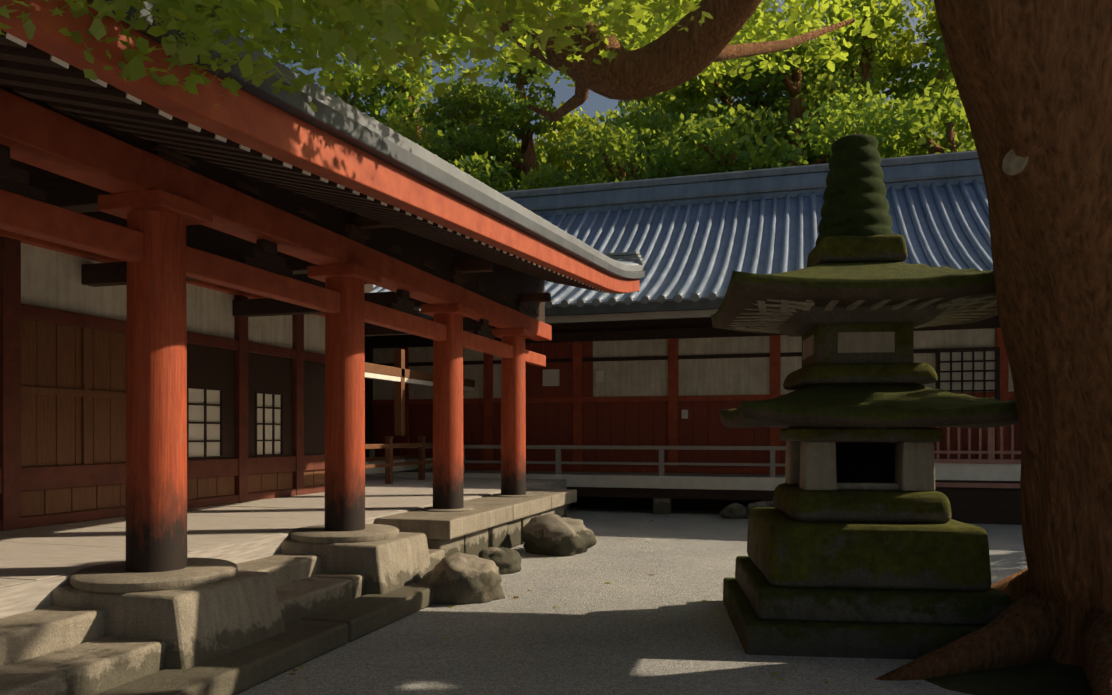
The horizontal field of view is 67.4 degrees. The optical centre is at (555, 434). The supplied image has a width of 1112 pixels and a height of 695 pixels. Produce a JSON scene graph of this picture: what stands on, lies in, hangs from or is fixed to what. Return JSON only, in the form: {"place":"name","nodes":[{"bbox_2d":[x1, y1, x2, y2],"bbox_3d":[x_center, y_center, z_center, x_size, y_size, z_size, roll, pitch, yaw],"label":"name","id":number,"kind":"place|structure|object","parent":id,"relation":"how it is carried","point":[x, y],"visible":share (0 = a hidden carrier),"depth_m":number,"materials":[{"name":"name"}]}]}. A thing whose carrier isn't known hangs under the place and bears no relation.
{"place":"outdoors","nodes":[
{"label":"outdoors","id":0,"kind":"place"},
{"bbox_2d":[9,158,324,458],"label":"hall wall","id":1,"kind":"structure","parent":0,"point":[208,366],"depth_m":10.32,"materials":[{"name":"beige paint"}]},
{"bbox_2d":[21,318,324,516],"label":"wood wall panels","id":2,"kind":"object","parent":1,"relation":"attached to","point":[73,395],"visible":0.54,"depth_m":8.27,"materials":[{"name":"brown wood"}]},
{"bbox_2d":[189,388,279,456],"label":"window panes","id":3,"kind":"structure","parent":1,"relation":"attached to","point":[196,431],"depth_m":10.23,"materials":[{"name":"beige paper"}]},
{"bbox_2d":[187,385,283,459],"bbox_3d":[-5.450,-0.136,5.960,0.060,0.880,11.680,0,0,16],"label":"window lattice","id":4,"kind":"object","parent":1,"relation":"attached to","point":[221,422],"visible":0.62,"depth_m":10.34,"materials":[{"name":"brown wood"}]},
{"bbox_2d":[28,177,496,335],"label":"beam ends","id":5,"kind":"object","parent":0,"point":[70,194],"depth_m":8.25,"materials":[{"name":"brown wood"}]},
{"bbox_2d":[0,476,563,586],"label":"veranda floor","id":6,"kind":"structure","parent":0,"point":[36,553],"depth_m":7.74,"materials":[{"name":"beige wood"}]},
{"bbox_2d":[0,236,324,530],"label":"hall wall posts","id":7,"kind":"object","parent":6,"relation":"on","point":[16,479],"visible":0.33,"depth_m":8.44,"materials":[{"name":"red wood"}]},
{"bbox_2d":[365,349,474,483],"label":"corridor rail posts","id":8,"kind":"object","parent":6,"relation":"on","point":[398,369],"visible":0.46,"depth_m":14.87,"materials":[{"name":"brown wood"}]},
{"bbox_2d":[365,372,473,473],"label":"white corridor boards","id":9,"kind":"object","parent":8,"relation":"attached to","point":[394,379],"visible":0.36,"depth_m":15.81,"materials":[{"name":"white wood"}]},
{"bbox_2d":[0,480,566,617],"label":"stone paving","id":10,"kind":"structure","parent":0,"point":[19,598],"depth_m":6.34,"materials":[{"name":"beige stone"}]},
{"bbox_2d":[49,106,550,315],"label":"brackets","id":11,"kind":"object","parent":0,"point":[356,231],"visible":0.31,"depth_m":7.54,"materials":[{"name":"red wood"}]},
{"bbox_2d":[0,85,544,322],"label":"beam","id":12,"kind":"structure","parent":11,"relation":"on","point":[510,284],"depth_m":8.14,"materials":[{"name":"red wood"}]},
{"bbox_2d":[0,30,623,293],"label":"hall rafters","id":13,"kind":"object","parent":12,"relation":"on","point":[30,71],"visible":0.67,"depth_m":4.06,"materials":[{"name":"red wood"}]},
{"bbox_2d":[0,0,639,292],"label":"fascia board","id":14,"kind":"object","parent":13,"relation":"attached to","point":[247,119],"depth_m":3.96,"materials":[{"name":"red wood"}]},
{"bbox_2d":[89,0,644,278],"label":"roof","id":15,"kind":"structure","parent":14,"relation":"on","point":[330,120],"depth_m":4.79,"materials":[{"name":"grey tile"}]},
{"bbox_2d":[178,2,643,271],"bbox_3d":[-1.974,-2.226,4.614,1.730,1.220,17.890,0,0,16],"label":"roof edge","id":16,"kind":"object","parent":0,"point":[320,94],"visible":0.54,"depth_m":5.39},
{"bbox_2d":[365,472,785,490],"bbox_3d":[4.917,0.888,14.569,27.000,0.232,0.070,0,0,16],"label":"veranda edge","id":17,"kind":"object","parent":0,"point":[698,482],"depth_m":15.46,"materials":[{"name":"wood"}]},
{"bbox_2d":[398,470,784,477],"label":"hall deck boards","id":18,"kind":"object","parent":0,"point":[638,474],"visible":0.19,"depth_m":16.62,"materials":[{"name":"wood"}]},
{"bbox_2d":[369,445,785,476],"bbox_3d":[-1.058,0.499,16.403,14.500,0.570,0.100,0,0,16],"label":"railing","id":19,"kind":"object","parent":18,"relation":"on","point":[661,463],"visible":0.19,"depth_m":15.58,"materials":[{"name":"wood"}]},
{"bbox_2d":[240,0,963,190],"label":"sky","id":20,"kind":"structure","parent":0,"point":[595,102],"materials":[{"name":"blue"}]},
{"bbox_2d":[236,508,1026,694],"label":"ground","id":21,"kind":"structure","parent":0,"point":[633,627],"depth_m":6.06,"materials":[{"name":"grey gravel"}]},
{"bbox_2d":[51,570,285,668],"bbox_3d":[-2.511,1.206,5.353,1.208,0.563,1.024,0,0,16],"label":"pillar base","id":22,"kind":"object","parent":21,"relation":"on","point":[192,626],"visible":0.33,"depth_m":4.94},
{"bbox_2d":[70,557,236,592],"bbox_3d":[-2.569,0.896,5.369,0.970,0.070,0.970,0,0,16],"label":"pillar base stone","id":23,"kind":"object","parent":22,"relation":"on","point":[115,577],"depth_m":5.08,"materials":[{"name":"grey stone"}]},
{"bbox_2d":[126,210,186,572],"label":"hall column","id":24,"kind":"structure","parent":23,"relation":"on","point":[156,430],"depth_m":5.22,"materials":[{"name":"red wood"}]},
{"bbox_2d":[0,88,551,366],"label":"hall beams","id":25,"kind":"structure","parent":24,"relation":"on","point":[128,177],"depth_m":5.78,"materials":[{"name":"red wood"}]},
{"bbox_2d":[0,144,493,339],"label":"frog-leg struts","id":26,"kind":"object","parent":25,"relation":"on","point":[261,255],"visible":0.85,"depth_m":6.35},
{"bbox_2d":[0,549,444,694],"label":"stone steps","id":27,"kind":"structure","parent":21,"relation":"on","point":[59,650],"depth_m":4.79,"materials":[{"name":"grey stone"}]},
{"bbox_2d":[280,532,430,594],"bbox_3d":[-1.860,1.206,7.558,1.216,0.561,1.022,0,0,16],"label":"pillar base","id":28,"kind":"object","parent":21,"relation":"on","point":[401,559],"visible":0.33,"depth_m":7.10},
{"bbox_2d":[290,524,398,542],"bbox_3d":[-1.917,0.896,7.574,0.970,0.070,0.970,0,0,16],"label":"stone","id":29,"kind":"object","parent":28,"relation":"on","point":[320,534],"depth_m":7.24,"materials":[{"name":"grey stone"}]},
{"bbox_2d":[324,277,364,530],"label":"hall column","id":30,"kind":"structure","parent":29,"relation":"on","point":[345,418],"depth_m":7.42,"materials":[{"name":"red wood"}]},
{"bbox_2d":[364,284,372,457],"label":"corridor wall","id":31,"kind":"structure","parent":21,"relation":"on","point":[368,288],"depth_m":18.66,"materials":[{"name":"red wood"}]},
{"bbox_2d":[282,64,638,264],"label":"roof tiles","id":32,"kind":"object","parent":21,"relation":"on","point":[626,262],"visible":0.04,"depth_m":12.07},
{"bbox_2d":[419,552,504,604],"bbox_3d":[-0.849,1.286,7.504,0.789,0.423,0.641,0,0,-1],"label":"boulder","id":33,"kind":"object","parent":21,"relation":"on","point":[457,578],"visible":0.88,"depth_m":7.29,"materials":[{"name":"stone"}]},
{"bbox_2d":[427,505,566,556],"bbox_3d":[-0.841,1.284,11.089,0.758,0.400,4.830,0,0,16],"label":"stone foundation","id":34,"kind":"object","parent":21,"relation":"on","point":[507,535],"visible":0.19,"depth_m":10.05,"materials":[{"name":"grey stone"}]},
{"bbox_2d":[433,313,463,508],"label":"hall column","id":35,"kind":"structure","parent":34,"relation":"on","point":[448,490],"depth_m":9.63,"materials":[{"name":"red wood"}]},
{"bbox_2d":[375,489,576,539],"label":"hall platform slabs","id":36,"kind":"structure","parent":34,"relation":"on","point":[489,511],"depth_m":9.54,"materials":[{"name":"beige stone"}]},
{"bbox_2d":[422,506,474,511],"bbox_3d":[-1.265,0.874,9.780,0.620,0.024,0.620,0,0,16],"label":"pillar base","id":37,"kind":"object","parent":36,"relation":"on","point":[432,509],"depth_m":9.55,"materials":[{"name":"grey stone"}]},
{"bbox_2d":[492,493,534,496],"bbox_3d":[-0.613,0.874,11.986,0.620,0.024,0.620,0,0,16],"label":"pillar base","id":38,"kind":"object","parent":36,"relation":"on","point":[525,495],"depth_m":11.75,"materials":[{"name":"grey stone"}]},
{"bbox_2d":[501,336,525,494],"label":"hall column","id":39,"kind":"structure","parent":34,"relation":"on","point":[513,435],"depth_m":11.83,"materials":[{"name":"red wood"}]},
{"bbox_2d":[478,547,520,574],"bbox_3d":[-0.609,1.356,9.079,0.485,0.274,0.667,0,0,11],"label":"boulder","id":40,"kind":"object","parent":21,"relation":"on","point":[506,560],"visible":0.71,"depth_m":8.88,"materials":[{"name":"stone"}]},
{"bbox_2d":[521,514,596,556],"bbox_3d":[0.032,1.254,10.536,0.906,0.489,0.863,0,0,41],"label":"boulder","id":41,"kind":"object","parent":21,"relation":"on","point":[552,534],"visible":0.92,"depth_m":10.25,"materials":[{"name":"stone"}]},
{"bbox_2d":[289,515,919,686],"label":"fallen leaves","id":42,"kind":"object","parent":21,"relation":"on","point":[779,679],"visible":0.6,"depth_m":5.28,"materials":[{"name":"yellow plant"}]},
{"bbox_2d":[567,498,774,513],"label":"hall stone piers","id":43,"kind":"structure","parent":21,"relation":"on","point":[662,505],"depth_m":15.47,"materials":[{"name":"grey stone"}]},
{"bbox_2d":[719,503,746,518],"bbox_3d":[3.138,1.351,14.736,0.547,0.283,0.412,0,0,-6],"label":"rock","id":44,"kind":"object","parent":21,"relation":"on","point":[734,511],"visible":0.85,"depth_m":14.57,"materials":[{"name":"stone"}]},
{"bbox_2d":[746,501,769,518],"bbox_3d":[3.534,1.338,14.716,0.414,0.312,0.480,0,0,43],"label":"rock","id":45,"kind":"object","parent":21,"relation":"on","point":[750,507],"visible":0.46,"depth_m":14.62,"materials":[{"name":"stone"}]},
{"bbox_2d":[472,0,1111,694],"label":"tree trunk and limbs","id":46,"kind":"object","parent":21,"relation":"on","point":[1032,78],"visible":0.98,"depth_m":4.73,"materials":[{"name":"brown plant"}]},
{"bbox_2d":[240,0,781,86],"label":"tree foliage","id":47,"kind":"object","parent":46,"relation":"attached to","point":[479,51],"visible":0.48,"depth_m":3.70,"materials":[{"name":"green plant"}]},
{"bbox_2d":[1002,149,1027,175],"bbox_3d":[2.427,-1.444,4.412,0.014,0.144,0.148,0,0,-27],"label":"cut stub face","id":48,"kind":"object","parent":46,"relation":"attached to","point":[1013,164],"visible":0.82,"depth_m":4.42},
{"bbox_2d":[711,134,1018,658],"bbox_3d":[2.302,-0.300,6.431,2.040,3.991,2.040,0,0,6],"label":"stone lantern","id":49,"kind":"object","parent":21,"relation":"on","point":[861,543],"visible":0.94,"depth_m":5.80,"materials":[{"name":"stone"}]},
{"bbox_2d":[922,656,1092,694],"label":"moss patch","id":50,"kind":"object","parent":21,"relation":"on","point":[1048,675],"visible":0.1,"depth_m":4.91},
{"bbox_2d":[545,309,717,323],"bbox_3d":[4.794,-2.140,14.151,29.000,0.129,0.080,0,0,16],"label":"roof eave","id":51,"kind":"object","parent":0,"point":[633,316],"depth_m":15.12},
{"bbox_2d":[553,317,710,323],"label":"rafter ends","id":52,"kind":"object","parent":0,"point":[636,320],"visible":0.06,"depth_m":15.18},
{"bbox_2d":[567,487,773,510],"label":"hall deck joists","id":53,"kind":"object","parent":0,"point":[682,499],"visible":0.02,"depth_m":15.84,"materials":[{"name":"brown wood"}]},
{"bbox_2d":[369,179,992,303],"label":"hall roof tiles","id":54,"kind":"object","parent":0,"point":[701,250],"visible":0.29,"depth_m":18.51,"materials":[{"name":"tile"}]},
{"bbox_2d":[414,293,724,312],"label":"hall eave tile ends","id":55,"kind":"object","parent":54,"relation":"attached to","point":[679,298],"visible":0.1,"depth_m":15.03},
{"bbox_2d":[418,299,722,318],"bbox_3d":[4.782,-2.288,14.113,29.000,0.165,0.160,0,0,16],"label":"hall eave tile edge","id":56,"kind":"object","parent":54,"relation":"attached to","point":[706,304],"depth_m":15.05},
{"bbox_2d":[371,315,1000,473],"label":"dark hall beams","id":57,"kind":"structure","parent":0,"point":[682,328],"depth_m":17.11,"materials":[{"name":"brown wood"}]},
{"bbox_2d":[373,328,1013,399],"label":"plaster wall panels","id":58,"kind":"object","parent":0,"point":[728,376],"visible":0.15,"depth_m":16.84,"materials":[{"name":"white paint"}]},
{"bbox_2d":[372,328,1014,474],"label":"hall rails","id":59,"kind":"object","parent":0,"point":[578,399],"visible":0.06,"depth_m":16.97,"materials":[{"name":"red wood"}]},
{"bbox_2d":[373,341,1021,467],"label":"wall panels","id":60,"kind":"object","parent":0,"point":[626,423],"visible":0.38,"depth_m":17.34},
{"bbox_2d":[543,369,687,418],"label":"hall wall boxes","id":61,"kind":"object","parent":60,"relation":"attached to","point":[550,377],"visible":1,"depth_m":17.52,"materials":[{"name":"grey"}]},
{"bbox_2d":[935,347,999,399],"bbox_3d":[7.549,-0.976,15.306,1.050,1.200,0.178,0,0,16],"label":"lattice window","id":62,"kind":"structure","parent":60,"relation":"attached to","point":[984,370],"depth_m":15.24,"materials":[{"name":"brown wood"}]},
{"bbox_2d":[940,351,994,398],"bbox_3d":[7.562,-0.976,15.348,0.930,1.080,0.015,0,0,16],"label":"hall lattice paper","id":63,"kind":"object","parent":62,"relation":"in","point":[956,356],"visible":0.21,"depth_m":15.34,"materials":[{"name":"white paper"}]},
{"bbox_2d":[499,150,983,216],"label":"roof ridge","id":64,"kind":"structure","parent":0,"point":[893,172],"depth_m":20.91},
{"bbox_2d":[935,480,1020,524],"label":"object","id":65,"kind":"object","parent":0,"point":[985,505],"depth_m":13.80,"materials":[{"name":"brown wood"}]},
{"bbox_2d":[934,423,1021,487],"bbox_3d":[9.454,0.284,13.070,7.450,1.200,0.110,0,0,16],"label":"railing","id":66,"kind":"object","parent":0,"point":[990,452],"visible":0.19,"depth_m":13.76,"materials":[{"name":"red wood"}]},
{"bbox_2d":[935,463,1020,480],"bbox_3d":[9.454,0.624,13.071,7.450,0.280,0.051,0,0,16],"label":"balustrade board","id":67,"kind":"object","parent":66,"relation":"attached to","point":[979,472],"depth_m":13.78,"materials":[{"name":"grey wood"}]},
{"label":"hillside","id":68,"kind":"structure","parent":0,"visible":0},
{"bbox_2d":[0,0,928,111],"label":"tree foliage","id":69,"kind":"object","parent":68,"relation":"on","point":[198,18],"visible":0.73,"depth_m":3.26,"materials":[{"name":"green plant"}]},
{"bbox_2d":[322,0,970,189],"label":"tree leaves","id":70,"kind":"object","parent":68,"relation":"on","point":[692,93],"visible":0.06,"depth_m":34.05,"materials":[{"name":"green plant"}]},
{"bbox_2d":[342,16,960,186],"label":"tree trunks","id":71,"kind":"object","parent":68,"relation":"on","point":[527,150],"depth_m":33.34,"materials":[{"name":"brown plant"}]},
{"bbox_2d":[378,0,951,182],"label":"tree leaves","id":72,"kind":"object","parent":68,"relation":"on","point":[904,55],"visible":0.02,"depth_m":37.16,"materials":[{"name":"green plant"}]},
{"bbox_2d":[365,0,975,191],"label":"trees","id":73,"kind":"object","parent":68,"relation":"on","point":[672,144],"visible":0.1,"depth_m":29.56,"materials":[{"name":"green plant"}]}
]}

